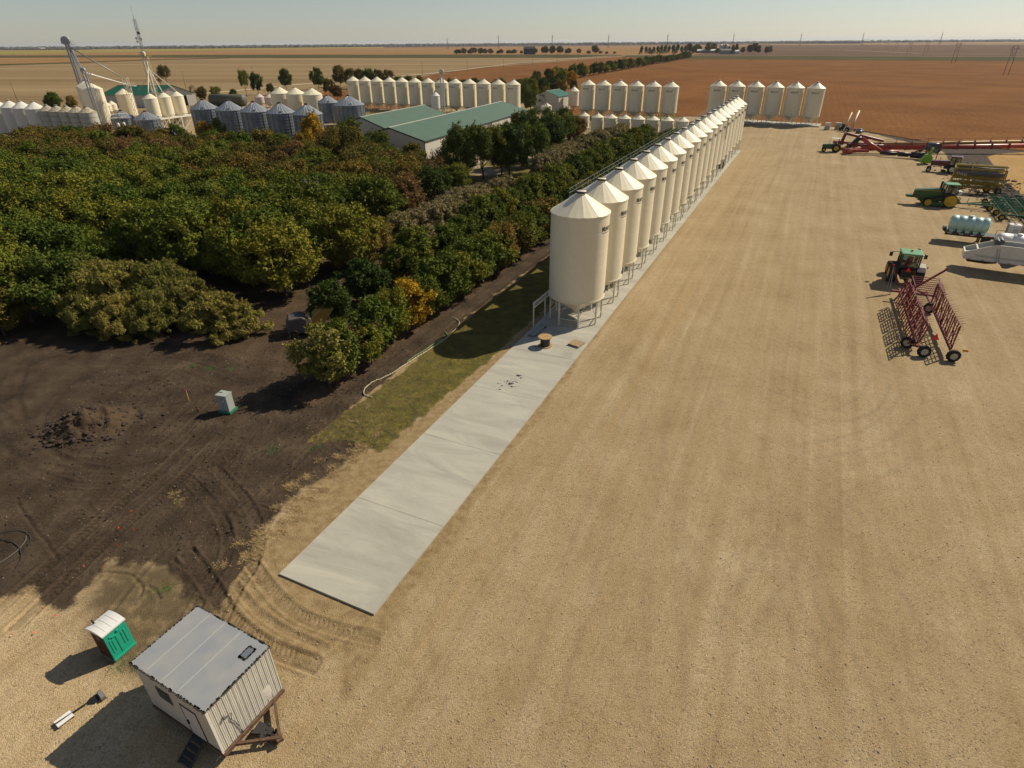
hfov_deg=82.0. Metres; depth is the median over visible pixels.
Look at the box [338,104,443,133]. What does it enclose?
machine shed
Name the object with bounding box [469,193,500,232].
maple tree
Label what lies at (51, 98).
deciduous tree
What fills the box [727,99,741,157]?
hopper bin
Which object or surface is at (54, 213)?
ash tree
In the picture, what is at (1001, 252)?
grain trailer
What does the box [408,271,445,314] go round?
maple tree
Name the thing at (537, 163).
silvery shrub
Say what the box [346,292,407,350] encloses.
maple tree
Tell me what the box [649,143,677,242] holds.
hopper bin
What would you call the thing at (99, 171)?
deciduous tree
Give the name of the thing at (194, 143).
deciduous tree
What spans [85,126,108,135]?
deciduous tree
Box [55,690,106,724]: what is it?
scoop shovel
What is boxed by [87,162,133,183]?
deciduous tree
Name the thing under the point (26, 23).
sky
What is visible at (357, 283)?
maple tree
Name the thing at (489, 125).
thin tree
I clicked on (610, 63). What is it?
shelterbelt tree
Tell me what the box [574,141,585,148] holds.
silvery shrub
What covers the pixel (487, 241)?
maple tree
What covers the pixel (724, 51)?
farm building
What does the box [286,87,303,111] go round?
hopper bin
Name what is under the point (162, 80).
grain spout
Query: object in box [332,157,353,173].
deciduous tree
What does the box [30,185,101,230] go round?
deciduous tree
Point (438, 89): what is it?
hopper bin
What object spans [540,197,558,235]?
maple tree
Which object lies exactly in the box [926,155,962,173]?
tractor
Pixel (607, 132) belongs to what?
silvery shrub
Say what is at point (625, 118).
hopper bin
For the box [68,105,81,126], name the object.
hopper bin
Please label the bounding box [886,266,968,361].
heavy harrow
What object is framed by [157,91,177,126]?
hopper bin
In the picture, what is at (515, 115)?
yard tree
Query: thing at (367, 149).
deciduous tree
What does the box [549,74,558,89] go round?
shelterbelt tree
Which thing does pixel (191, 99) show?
sliding door
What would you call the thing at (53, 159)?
deciduous tree
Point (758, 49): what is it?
farmstead tree
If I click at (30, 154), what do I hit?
deciduous tree
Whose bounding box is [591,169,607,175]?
maple tree
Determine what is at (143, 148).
deciduous tree
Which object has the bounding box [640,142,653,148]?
maple tree
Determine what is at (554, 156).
silvery shrub
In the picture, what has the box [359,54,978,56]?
section road
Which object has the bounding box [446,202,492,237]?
maple tree
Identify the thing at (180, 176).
deciduous tree
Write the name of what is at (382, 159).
boundary tree
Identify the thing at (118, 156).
deciduous tree
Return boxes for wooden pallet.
[568,339,584,347]
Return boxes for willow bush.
[45,257,122,329]
[56,288,111,336]
[73,257,155,331]
[87,288,163,343]
[123,255,208,324]
[125,285,190,342]
[158,275,241,330]
[177,286,216,318]
[183,290,273,345]
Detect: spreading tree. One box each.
[156,64,170,82]
[208,86,220,93]
[237,68,247,94]
[318,120,364,155]
[361,128,390,148]
[440,120,494,177]
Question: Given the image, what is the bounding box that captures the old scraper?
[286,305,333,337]
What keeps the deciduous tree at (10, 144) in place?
on the ground at (343, 88)
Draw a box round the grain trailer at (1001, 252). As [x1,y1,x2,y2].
[962,237,1023,268]
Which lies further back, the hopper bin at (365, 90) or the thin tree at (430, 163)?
the hopper bin at (365, 90)
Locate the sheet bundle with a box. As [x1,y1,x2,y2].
[528,322,546,335]
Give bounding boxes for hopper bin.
[0,100,18,135]
[0,102,10,136]
[11,100,29,128]
[24,101,43,126]
[38,104,52,129]
[48,104,61,128]
[58,105,71,125]
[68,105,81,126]
[75,80,84,107]
[78,83,87,105]
[78,106,99,127]
[80,82,111,124]
[107,103,113,113]
[108,100,117,112]
[115,88,137,116]
[142,92,164,127]
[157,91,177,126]
[170,90,191,130]
[254,93,265,106]
[264,93,272,107]
[270,86,287,106]
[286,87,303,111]
[302,87,322,110]
[347,76,360,101]
[358,76,372,108]
[370,76,384,109]
[383,76,397,109]
[395,77,409,108]
[408,77,422,106]
[421,77,434,106]
[431,90,440,111]
[435,78,449,112]
[448,78,462,112]
[462,78,476,108]
[476,78,490,106]
[491,78,505,102]
[506,79,520,106]
[541,102,551,115]
[548,190,610,327]
[568,86,578,109]
[579,79,595,116]
[579,111,589,131]
[583,177,628,302]
[591,112,603,130]
[595,79,610,115]
[604,113,617,127]
[604,167,643,286]
[611,80,627,116]
[618,113,630,127]
[621,158,656,269]
[627,80,643,117]
[632,114,644,127]
[635,150,667,255]
[643,80,661,118]
[646,114,659,134]
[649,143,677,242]
[653,137,686,231]
[660,81,678,119]
[660,115,674,131]
[670,132,693,221]
[671,127,700,212]
[675,116,688,129]
[681,123,707,203]
[693,119,712,195]
[699,112,722,182]
[700,115,717,188]
[706,80,726,111]
[711,109,726,176]
[716,106,730,171]
[721,104,734,166]
[724,102,738,162]
[726,80,745,100]
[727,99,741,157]
[731,97,744,153]
[732,95,746,150]
[745,80,764,121]
[761,81,784,122]
[781,81,804,123]
[800,82,825,124]
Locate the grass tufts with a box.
[314,255,549,450]
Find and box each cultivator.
[924,161,1023,221]
[957,193,1023,220]
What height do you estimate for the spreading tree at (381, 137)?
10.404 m
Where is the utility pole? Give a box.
[110,113,125,126]
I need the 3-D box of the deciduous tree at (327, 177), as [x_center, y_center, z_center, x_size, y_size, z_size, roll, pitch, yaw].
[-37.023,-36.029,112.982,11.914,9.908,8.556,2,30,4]
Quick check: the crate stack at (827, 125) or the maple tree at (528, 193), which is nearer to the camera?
the maple tree at (528, 193)
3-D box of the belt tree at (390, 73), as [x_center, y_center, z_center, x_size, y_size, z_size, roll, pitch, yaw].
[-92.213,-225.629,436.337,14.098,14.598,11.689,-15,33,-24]
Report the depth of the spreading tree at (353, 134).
140.59 m
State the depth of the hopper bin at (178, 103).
234.69 m
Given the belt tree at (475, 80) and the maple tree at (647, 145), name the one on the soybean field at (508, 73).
the belt tree at (475, 80)
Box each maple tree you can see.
[282,318,359,386]
[304,277,352,322]
[317,316,362,378]
[333,257,391,299]
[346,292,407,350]
[355,322,384,363]
[372,284,412,340]
[376,243,418,281]
[387,275,437,329]
[390,224,438,268]
[406,254,460,311]
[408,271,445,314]
[429,220,464,253]
[436,247,474,302]
[443,236,495,280]
[444,213,477,237]
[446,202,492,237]
[451,249,489,295]
[467,227,519,274]
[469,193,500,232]
[471,236,509,280]
[480,193,507,223]
[485,220,520,267]
[486,185,519,218]
[493,217,537,260]
[500,187,525,211]
[501,209,540,256]
[509,210,541,250]
[511,182,532,210]
[512,172,545,201]
[520,204,549,241]
[525,198,553,240]
[527,172,556,196]
[540,161,566,193]
[540,171,556,197]
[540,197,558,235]
[550,193,565,201]
[554,166,571,193]
[557,185,577,194]
[558,152,591,176]
[558,190,572,199]
[559,162,580,184]
[562,181,583,192]
[564,158,585,180]
[574,172,598,181]
[574,179,588,187]
[581,140,614,162]
[581,148,602,166]
[581,171,604,179]
[582,177,593,184]
[584,156,594,171]
[588,162,612,174]
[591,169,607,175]
[592,145,609,168]
[595,139,614,152]
[608,141,625,157]
[608,157,625,166]
[609,135,626,152]
[611,155,628,166]
[617,133,632,145]
[619,136,630,151]
[621,144,643,153]
[622,152,635,160]
[626,126,644,144]
[627,149,638,155]
[629,131,639,145]
[637,127,647,141]
[640,124,657,136]
[640,127,650,138]
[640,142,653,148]
[641,124,653,134]
[644,139,657,144]
[649,136,660,142]
[655,134,663,140]
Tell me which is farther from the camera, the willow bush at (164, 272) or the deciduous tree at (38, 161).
the deciduous tree at (38, 161)
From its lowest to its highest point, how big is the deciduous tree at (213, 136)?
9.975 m
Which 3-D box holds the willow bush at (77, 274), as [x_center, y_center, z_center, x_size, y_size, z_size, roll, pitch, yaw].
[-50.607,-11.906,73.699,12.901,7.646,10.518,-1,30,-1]
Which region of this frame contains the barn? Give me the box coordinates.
[104,85,196,106]
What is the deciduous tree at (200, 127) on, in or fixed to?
on the ground at (796, 226)
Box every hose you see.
[363,317,459,396]
[407,332,447,361]
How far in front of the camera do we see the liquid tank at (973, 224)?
98.82 m
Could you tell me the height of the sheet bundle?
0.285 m
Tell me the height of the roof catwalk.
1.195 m
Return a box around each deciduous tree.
[0,136,18,148]
[0,136,42,149]
[0,154,45,178]
[0,160,39,180]
[0,176,19,188]
[0,179,56,219]
[2,166,49,186]
[4,143,16,151]
[8,124,44,139]
[12,152,37,158]
[14,139,44,155]
[18,154,51,171]
[24,168,94,194]
[25,123,56,131]
[25,138,52,147]
[25,153,49,159]
[28,143,61,156]
[28,183,76,216]
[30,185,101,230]
[32,125,55,139]
[39,145,71,160]
[39,158,67,173]
[43,129,74,140]
[44,91,63,106]
[44,135,63,143]
[46,153,95,174]
[46,155,64,162]
[49,124,65,131]
[49,138,73,146]
[56,166,89,175]
[57,123,86,132]
[57,140,89,151]
[62,128,89,139]
[65,95,78,106]
[65,146,106,160]
[67,160,108,173]
[70,136,97,148]
[70,190,123,252]
[79,170,129,195]
[80,127,113,144]
[82,178,158,229]
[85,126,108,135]
[85,165,126,182]
[86,121,115,135]
[86,138,115,155]
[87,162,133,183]
[92,154,126,167]
[97,135,117,142]
[100,198,190,264]
[101,158,145,171]
[105,150,137,163]
[108,195,157,261]
[111,138,147,153]
[112,134,138,144]
[113,122,148,139]
[116,148,148,156]
[118,166,158,188]
[123,139,168,157]
[124,151,161,164]
[127,191,213,271]
[130,136,146,142]
[138,162,161,180]
[138,180,199,203]
[141,176,185,189]
[142,132,165,143]
[142,155,173,168]
[143,135,181,150]
[149,161,195,180]
[151,148,181,163]
[155,190,210,212]
[159,144,181,153]
[162,122,186,136]
[163,134,189,146]
[165,148,198,166]
[166,179,200,196]
[174,171,190,186]
[176,143,224,169]
[177,161,202,171]
[178,206,218,248]
[179,144,202,151]
[180,193,209,206]
[181,164,237,185]
[181,178,226,202]
[182,135,217,149]
[188,194,253,254]
[195,86,206,98]
[195,120,211,135]
[198,220,240,283]
[199,150,237,168]
[200,137,230,152]
[202,132,227,141]
[210,117,226,134]
[210,169,255,189]
[210,179,281,216]
[212,184,245,197]
[214,204,298,286]
[218,213,326,297]
[220,128,255,143]
[221,148,246,165]
[226,148,271,168]
[228,139,267,157]
[229,88,237,93]
[230,164,247,178]
[240,201,288,226]
[241,141,263,154]
[242,158,273,177]
[242,176,274,190]
[244,167,267,181]
[248,72,263,90]
[250,195,285,216]
[261,135,288,151]
[261,160,299,185]
[262,142,284,155]
[262,179,288,193]
[263,148,292,163]
[263,187,288,204]
[264,165,311,183]
[266,83,273,92]
[267,177,341,232]
[276,212,324,258]
[277,68,291,89]
[278,155,317,174]
[279,138,303,157]
[279,193,332,248]
[281,153,314,170]
[294,144,332,169]
[296,138,333,152]
[297,168,334,189]
[308,66,323,89]
[313,153,338,169]
[314,159,338,174]
[316,183,363,206]
[316,227,369,270]
[319,198,389,264]
[322,77,335,92]
[325,171,376,199]
[329,85,342,96]
[332,64,344,86]
[332,146,365,170]
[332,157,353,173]
[335,156,373,176]
[345,220,384,260]
[346,141,380,162]
[348,172,408,219]
[357,169,381,177]
[360,216,394,257]
[364,157,395,180]
[369,146,403,162]
[371,143,385,154]
[388,169,427,210]
[390,152,424,167]
[394,158,421,194]
[403,149,424,164]
[412,150,433,161]
[486,120,516,175]
[514,109,541,165]
[538,112,561,137]
[556,106,574,117]
[566,122,582,141]
[573,115,588,134]
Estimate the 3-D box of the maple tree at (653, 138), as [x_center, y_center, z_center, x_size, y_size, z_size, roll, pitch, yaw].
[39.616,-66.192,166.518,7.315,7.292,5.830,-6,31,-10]
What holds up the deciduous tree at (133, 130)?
on the ground at (796, 226)
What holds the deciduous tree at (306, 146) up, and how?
on the ground at (796, 226)
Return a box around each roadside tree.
[556,46,563,53]
[591,45,599,52]
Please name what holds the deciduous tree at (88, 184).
on the ground at (343, 88)
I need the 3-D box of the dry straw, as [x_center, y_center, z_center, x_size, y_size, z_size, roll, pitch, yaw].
[-16.177,7.205,47.396,11.965,0.427,19.552,26,39,37]
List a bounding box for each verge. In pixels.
[0,55,621,57]
[0,58,222,64]
[622,55,1023,60]
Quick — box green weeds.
[108,363,322,672]
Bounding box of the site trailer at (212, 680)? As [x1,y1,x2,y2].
[129,605,284,756]
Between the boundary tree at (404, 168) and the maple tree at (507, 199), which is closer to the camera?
the maple tree at (507, 199)
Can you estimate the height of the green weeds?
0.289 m
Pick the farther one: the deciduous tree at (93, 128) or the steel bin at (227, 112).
the steel bin at (227, 112)
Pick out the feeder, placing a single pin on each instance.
(926, 158)
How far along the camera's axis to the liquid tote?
96.68 m
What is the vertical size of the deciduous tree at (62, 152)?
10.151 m
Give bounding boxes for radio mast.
[130,6,145,57]
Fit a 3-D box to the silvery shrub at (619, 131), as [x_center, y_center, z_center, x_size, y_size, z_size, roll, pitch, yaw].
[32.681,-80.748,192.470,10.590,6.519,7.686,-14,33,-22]
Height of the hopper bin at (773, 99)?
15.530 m
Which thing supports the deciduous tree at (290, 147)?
on the ground at (796, 226)
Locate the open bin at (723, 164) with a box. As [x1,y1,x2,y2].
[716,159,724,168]
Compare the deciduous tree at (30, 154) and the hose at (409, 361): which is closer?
the hose at (409, 361)
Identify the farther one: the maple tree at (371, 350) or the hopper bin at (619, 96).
the hopper bin at (619, 96)
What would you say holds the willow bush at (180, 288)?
on the ground at (796, 226)
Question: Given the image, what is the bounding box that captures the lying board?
[54,710,73,728]
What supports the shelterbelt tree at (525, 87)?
on the ground at (796, 226)
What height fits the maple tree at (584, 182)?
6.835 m
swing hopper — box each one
[833,132,867,144]
[844,136,898,152]
[846,134,883,148]
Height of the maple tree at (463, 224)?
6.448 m
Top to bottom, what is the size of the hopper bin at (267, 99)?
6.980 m
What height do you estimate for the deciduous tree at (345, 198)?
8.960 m
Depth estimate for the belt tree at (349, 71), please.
452.43 m
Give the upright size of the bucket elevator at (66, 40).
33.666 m
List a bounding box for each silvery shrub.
[380,210,418,250]
[399,207,436,238]
[418,198,454,234]
[431,194,461,221]
[447,184,484,204]
[451,193,467,204]
[473,183,490,194]
[476,182,492,193]
[488,177,508,192]
[497,174,515,188]
[528,153,553,174]
[537,150,563,171]
[541,147,566,162]
[549,143,574,160]
[562,140,584,153]
[563,143,576,152]
[573,133,597,147]
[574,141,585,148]
[575,136,593,148]
[586,127,615,137]
[591,129,610,140]
[604,127,619,136]
[611,126,622,133]
[614,123,627,131]
[615,124,625,132]
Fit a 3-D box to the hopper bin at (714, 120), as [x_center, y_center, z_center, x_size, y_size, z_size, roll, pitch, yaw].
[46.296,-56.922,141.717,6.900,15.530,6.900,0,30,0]
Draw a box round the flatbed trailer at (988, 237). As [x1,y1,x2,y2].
[942,225,1005,243]
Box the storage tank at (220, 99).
[208,94,246,105]
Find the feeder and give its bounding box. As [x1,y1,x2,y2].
[919,148,934,162]
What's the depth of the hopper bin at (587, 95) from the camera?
269.94 m
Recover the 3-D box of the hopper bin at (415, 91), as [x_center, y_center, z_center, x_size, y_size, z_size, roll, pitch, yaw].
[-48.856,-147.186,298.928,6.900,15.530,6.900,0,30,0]
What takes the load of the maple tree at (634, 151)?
on the ground at (796, 226)
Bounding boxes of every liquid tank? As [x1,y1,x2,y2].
[948,215,990,235]
[996,233,1023,242]
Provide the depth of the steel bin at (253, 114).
196.79 m
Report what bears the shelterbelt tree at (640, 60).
on the soybean field at (508, 73)
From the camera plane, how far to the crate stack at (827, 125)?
227.59 m
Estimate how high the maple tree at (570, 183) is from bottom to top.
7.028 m
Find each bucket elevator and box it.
[60,36,83,83]
[80,67,104,124]
[139,51,165,125]
[439,69,446,113]
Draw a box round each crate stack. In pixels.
[824,122,830,129]
[834,122,840,129]
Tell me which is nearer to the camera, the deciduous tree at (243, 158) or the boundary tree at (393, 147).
the deciduous tree at (243, 158)
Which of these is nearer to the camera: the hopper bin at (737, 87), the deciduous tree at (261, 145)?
the deciduous tree at (261, 145)
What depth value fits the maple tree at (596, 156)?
146.94 m
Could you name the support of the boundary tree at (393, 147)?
on the ground at (796, 226)
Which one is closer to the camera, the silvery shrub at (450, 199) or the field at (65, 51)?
the silvery shrub at (450, 199)
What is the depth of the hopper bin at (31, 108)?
208.55 m
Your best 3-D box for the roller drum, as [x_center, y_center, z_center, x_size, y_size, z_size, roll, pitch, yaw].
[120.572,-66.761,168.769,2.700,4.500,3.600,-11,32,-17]
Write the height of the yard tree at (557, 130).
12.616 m
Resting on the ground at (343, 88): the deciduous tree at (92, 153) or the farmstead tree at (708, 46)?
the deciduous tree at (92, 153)
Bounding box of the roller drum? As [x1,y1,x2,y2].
[925,142,941,159]
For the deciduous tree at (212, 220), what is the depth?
88.06 m
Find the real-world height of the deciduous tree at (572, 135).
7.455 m
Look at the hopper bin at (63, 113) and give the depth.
204.81 m
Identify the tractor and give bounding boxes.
[821,138,840,152]
[839,124,848,130]
[885,248,928,283]
[905,181,962,207]
[926,155,962,173]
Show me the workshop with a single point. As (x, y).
(557, 99)
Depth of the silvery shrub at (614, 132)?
187.25 m
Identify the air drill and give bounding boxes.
[948,163,1008,193]
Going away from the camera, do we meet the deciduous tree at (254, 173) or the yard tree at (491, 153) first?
the deciduous tree at (254, 173)
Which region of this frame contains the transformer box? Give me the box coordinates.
[215,390,237,414]
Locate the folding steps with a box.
[177,733,205,767]
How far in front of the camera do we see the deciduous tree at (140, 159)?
126.30 m
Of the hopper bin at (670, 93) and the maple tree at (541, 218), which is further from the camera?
the hopper bin at (670, 93)
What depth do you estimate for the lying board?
30.18 m
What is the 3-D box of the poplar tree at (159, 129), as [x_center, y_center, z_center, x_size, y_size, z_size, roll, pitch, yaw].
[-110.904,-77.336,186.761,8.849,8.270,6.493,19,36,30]
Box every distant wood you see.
[0,48,91,49]
[140,45,373,48]
[765,40,860,43]
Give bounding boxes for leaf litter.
[293,240,546,409]
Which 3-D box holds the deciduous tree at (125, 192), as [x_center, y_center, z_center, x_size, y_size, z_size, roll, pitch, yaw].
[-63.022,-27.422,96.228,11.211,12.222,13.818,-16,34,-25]
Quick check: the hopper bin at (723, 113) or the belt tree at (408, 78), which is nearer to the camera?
the hopper bin at (723, 113)
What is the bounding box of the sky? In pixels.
[0,0,1023,46]
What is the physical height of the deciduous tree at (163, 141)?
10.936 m
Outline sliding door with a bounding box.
[186,94,196,104]
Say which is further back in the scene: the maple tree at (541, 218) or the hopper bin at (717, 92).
the hopper bin at (717, 92)
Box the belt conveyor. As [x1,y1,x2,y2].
[880,148,932,158]
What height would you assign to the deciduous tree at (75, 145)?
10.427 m
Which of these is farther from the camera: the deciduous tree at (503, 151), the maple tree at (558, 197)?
the deciduous tree at (503, 151)
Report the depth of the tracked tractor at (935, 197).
121.69 m
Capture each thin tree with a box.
[349,318,380,362]
[419,155,443,169]
[430,143,453,165]
[476,123,496,168]
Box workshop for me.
[534,89,569,110]
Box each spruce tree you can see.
[671,45,675,53]
[731,44,735,53]
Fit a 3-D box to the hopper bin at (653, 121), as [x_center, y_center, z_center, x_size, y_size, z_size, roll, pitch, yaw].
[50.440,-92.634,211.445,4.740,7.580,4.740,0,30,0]
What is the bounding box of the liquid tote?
[1004,222,1022,233]
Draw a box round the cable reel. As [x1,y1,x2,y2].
[535,333,551,348]
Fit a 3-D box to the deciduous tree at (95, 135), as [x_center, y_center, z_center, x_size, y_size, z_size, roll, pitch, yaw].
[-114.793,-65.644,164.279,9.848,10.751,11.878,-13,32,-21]
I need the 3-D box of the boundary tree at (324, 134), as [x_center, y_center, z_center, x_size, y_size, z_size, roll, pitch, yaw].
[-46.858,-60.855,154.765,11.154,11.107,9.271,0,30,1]
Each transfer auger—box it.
[841,112,852,131]
[848,110,859,130]
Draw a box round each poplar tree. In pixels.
[148,126,172,136]
[292,131,306,143]
[299,109,324,140]
[313,126,326,140]
[336,115,363,145]
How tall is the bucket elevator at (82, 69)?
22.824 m
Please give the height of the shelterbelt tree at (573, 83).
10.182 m
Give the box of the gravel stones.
[1,300,1023,767]
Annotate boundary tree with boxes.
[175,130,196,145]
[201,127,224,139]
[244,126,273,143]
[265,131,294,141]
[314,131,348,151]
[359,139,382,148]
[369,156,396,170]
[383,143,402,154]
[389,162,420,192]
[401,141,425,154]
[414,163,453,200]
[438,161,471,187]
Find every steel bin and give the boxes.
[110,110,134,130]
[133,110,162,132]
[190,98,217,134]
[215,99,243,132]
[240,101,268,136]
[266,102,295,137]
[292,103,324,132]
[317,95,337,122]
[334,95,365,124]
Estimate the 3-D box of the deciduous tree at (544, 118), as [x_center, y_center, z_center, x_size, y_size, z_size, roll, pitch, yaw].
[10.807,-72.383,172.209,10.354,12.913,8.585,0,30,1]
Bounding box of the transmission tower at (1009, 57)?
[1003,46,1018,74]
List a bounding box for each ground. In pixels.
[0,42,1023,92]
[0,100,1023,767]
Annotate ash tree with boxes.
[0,205,34,244]
[0,210,77,255]
[0,223,32,276]
[0,245,56,322]
[0,281,31,335]
[5,245,83,317]
[13,206,80,224]
[26,219,112,258]
[57,248,102,275]
[66,221,108,246]
[70,227,143,262]
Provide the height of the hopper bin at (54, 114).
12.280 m
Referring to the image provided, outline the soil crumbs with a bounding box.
[0,349,404,577]
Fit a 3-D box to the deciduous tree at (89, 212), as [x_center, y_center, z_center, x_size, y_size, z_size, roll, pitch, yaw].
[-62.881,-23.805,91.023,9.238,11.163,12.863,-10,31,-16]
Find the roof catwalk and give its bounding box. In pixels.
[569,98,726,197]
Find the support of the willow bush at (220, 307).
on the ground at (796, 226)
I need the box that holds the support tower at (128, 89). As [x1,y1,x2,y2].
[122,78,138,116]
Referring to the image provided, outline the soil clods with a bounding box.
[9,394,168,459]
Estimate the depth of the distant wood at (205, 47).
6082.32 m
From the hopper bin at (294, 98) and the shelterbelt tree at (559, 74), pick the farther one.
the shelterbelt tree at (559, 74)
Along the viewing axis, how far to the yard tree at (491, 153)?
143.61 m
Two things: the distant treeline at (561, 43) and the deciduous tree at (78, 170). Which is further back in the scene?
the distant treeline at (561, 43)
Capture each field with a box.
[0,47,381,54]
[0,48,675,55]
[0,57,594,136]
[0,58,170,63]
[321,57,682,108]
[384,44,759,47]
[417,45,747,54]
[567,59,1023,149]
[696,45,1023,56]
[760,43,1023,44]
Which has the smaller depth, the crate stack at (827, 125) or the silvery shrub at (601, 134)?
the silvery shrub at (601, 134)
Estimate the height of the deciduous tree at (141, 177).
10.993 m
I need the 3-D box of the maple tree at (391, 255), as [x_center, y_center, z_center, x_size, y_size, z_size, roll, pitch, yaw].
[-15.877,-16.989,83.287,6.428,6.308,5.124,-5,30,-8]
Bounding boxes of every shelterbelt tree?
[520,82,530,103]
[521,88,536,108]
[524,76,539,94]
[530,70,540,80]
[537,76,549,90]
[538,86,549,103]
[543,68,553,82]
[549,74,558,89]
[555,80,567,90]
[556,69,567,82]
[566,69,577,84]
[568,65,578,75]
[569,79,577,89]
[576,62,586,77]
[588,65,593,75]
[590,62,599,72]
[597,61,604,73]
[605,60,613,71]
[616,58,623,68]
[627,57,633,68]
[636,57,643,66]
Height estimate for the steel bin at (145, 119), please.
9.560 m
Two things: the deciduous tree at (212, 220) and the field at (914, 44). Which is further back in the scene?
the field at (914, 44)
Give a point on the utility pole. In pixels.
(118, 124)
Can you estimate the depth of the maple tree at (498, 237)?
85.62 m
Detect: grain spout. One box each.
[70,49,85,76]
[71,47,124,79]
[86,72,126,84]
[150,70,174,89]
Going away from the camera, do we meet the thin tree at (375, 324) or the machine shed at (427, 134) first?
the thin tree at (375, 324)
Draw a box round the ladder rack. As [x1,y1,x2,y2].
[533,290,548,325]
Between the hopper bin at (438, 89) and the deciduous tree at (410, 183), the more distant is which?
the hopper bin at (438, 89)
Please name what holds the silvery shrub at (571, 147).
on the ground at (796, 226)
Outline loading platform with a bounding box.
[160,114,191,129]
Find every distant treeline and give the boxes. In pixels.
[0,39,1023,48]
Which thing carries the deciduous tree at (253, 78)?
on the field at (34, 82)
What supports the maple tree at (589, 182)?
on the ground at (796, 226)
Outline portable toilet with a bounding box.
[85,610,136,662]
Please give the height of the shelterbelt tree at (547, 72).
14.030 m
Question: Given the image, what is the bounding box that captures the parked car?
[856,128,863,132]
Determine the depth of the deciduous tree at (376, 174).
116.94 m
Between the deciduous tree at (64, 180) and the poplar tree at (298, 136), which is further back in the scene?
the poplar tree at (298, 136)
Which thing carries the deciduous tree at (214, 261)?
on the ground at (343, 88)
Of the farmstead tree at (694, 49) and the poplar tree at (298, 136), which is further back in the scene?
the farmstead tree at (694, 49)
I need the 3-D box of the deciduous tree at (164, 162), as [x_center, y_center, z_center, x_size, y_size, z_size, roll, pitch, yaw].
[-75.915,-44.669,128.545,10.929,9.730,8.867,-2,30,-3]
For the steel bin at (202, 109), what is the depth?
206.25 m
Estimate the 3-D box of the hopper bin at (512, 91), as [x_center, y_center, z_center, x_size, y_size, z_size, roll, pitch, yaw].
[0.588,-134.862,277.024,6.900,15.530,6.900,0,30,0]
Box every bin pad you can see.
[279,150,740,614]
[744,120,820,126]
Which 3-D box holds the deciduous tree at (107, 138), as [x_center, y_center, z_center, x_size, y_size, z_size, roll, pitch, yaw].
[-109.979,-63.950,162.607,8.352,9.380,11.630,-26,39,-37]
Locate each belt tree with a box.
[344,67,357,83]
[353,68,362,79]
[361,67,372,77]
[368,68,385,79]
[378,69,394,80]
[404,75,411,80]
[471,77,479,91]
[490,77,506,91]
[515,78,524,85]
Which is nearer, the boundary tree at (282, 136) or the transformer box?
the transformer box
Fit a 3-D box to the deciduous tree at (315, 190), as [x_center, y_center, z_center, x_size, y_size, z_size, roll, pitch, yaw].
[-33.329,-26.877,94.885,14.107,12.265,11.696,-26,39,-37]
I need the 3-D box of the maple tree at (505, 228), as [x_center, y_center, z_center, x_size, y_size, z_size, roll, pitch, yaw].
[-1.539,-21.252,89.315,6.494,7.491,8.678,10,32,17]
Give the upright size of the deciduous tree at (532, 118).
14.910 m
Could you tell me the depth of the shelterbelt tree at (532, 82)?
334.43 m
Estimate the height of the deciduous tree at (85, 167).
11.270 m
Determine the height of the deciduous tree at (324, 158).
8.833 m
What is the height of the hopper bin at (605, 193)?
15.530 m
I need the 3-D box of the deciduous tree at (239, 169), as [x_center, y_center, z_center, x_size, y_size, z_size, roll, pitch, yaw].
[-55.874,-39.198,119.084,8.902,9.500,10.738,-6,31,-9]
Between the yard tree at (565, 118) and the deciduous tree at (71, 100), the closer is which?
the yard tree at (565, 118)
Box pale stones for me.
[3,349,396,577]
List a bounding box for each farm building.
[523,46,535,53]
[696,49,717,52]
[719,49,732,53]
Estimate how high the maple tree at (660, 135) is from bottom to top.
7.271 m
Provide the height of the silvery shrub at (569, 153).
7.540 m
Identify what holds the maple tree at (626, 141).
on the ground at (796, 226)
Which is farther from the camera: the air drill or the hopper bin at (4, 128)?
the hopper bin at (4, 128)
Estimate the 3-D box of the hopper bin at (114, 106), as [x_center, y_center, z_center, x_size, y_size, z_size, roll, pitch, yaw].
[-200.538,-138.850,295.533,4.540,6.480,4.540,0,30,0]
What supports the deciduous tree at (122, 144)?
on the ground at (343, 88)
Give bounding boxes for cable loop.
[0,530,30,568]
[0,539,21,587]
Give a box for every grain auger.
[840,137,1023,149]
[842,141,1023,153]
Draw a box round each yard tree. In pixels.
[436,132,479,170]
[463,121,506,178]
[493,120,535,174]
[508,109,526,123]
[519,119,550,157]
[525,104,554,121]
[539,117,570,151]
[554,111,577,133]
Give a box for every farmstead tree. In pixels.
[691,45,697,52]
[705,42,712,49]
[747,44,753,51]
[752,43,759,50]
[755,45,761,51]
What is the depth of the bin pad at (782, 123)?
242.83 m
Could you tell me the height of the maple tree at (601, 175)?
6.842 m
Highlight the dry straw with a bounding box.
[168,403,383,570]
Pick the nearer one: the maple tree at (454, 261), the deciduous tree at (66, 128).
the maple tree at (454, 261)
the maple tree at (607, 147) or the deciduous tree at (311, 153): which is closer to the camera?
the deciduous tree at (311, 153)
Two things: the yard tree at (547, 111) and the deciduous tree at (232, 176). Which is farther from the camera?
the yard tree at (547, 111)
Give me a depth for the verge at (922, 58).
1129.25 m
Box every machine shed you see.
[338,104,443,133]
[364,101,528,158]
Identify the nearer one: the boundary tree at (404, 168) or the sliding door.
the boundary tree at (404, 168)
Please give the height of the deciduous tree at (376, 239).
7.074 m

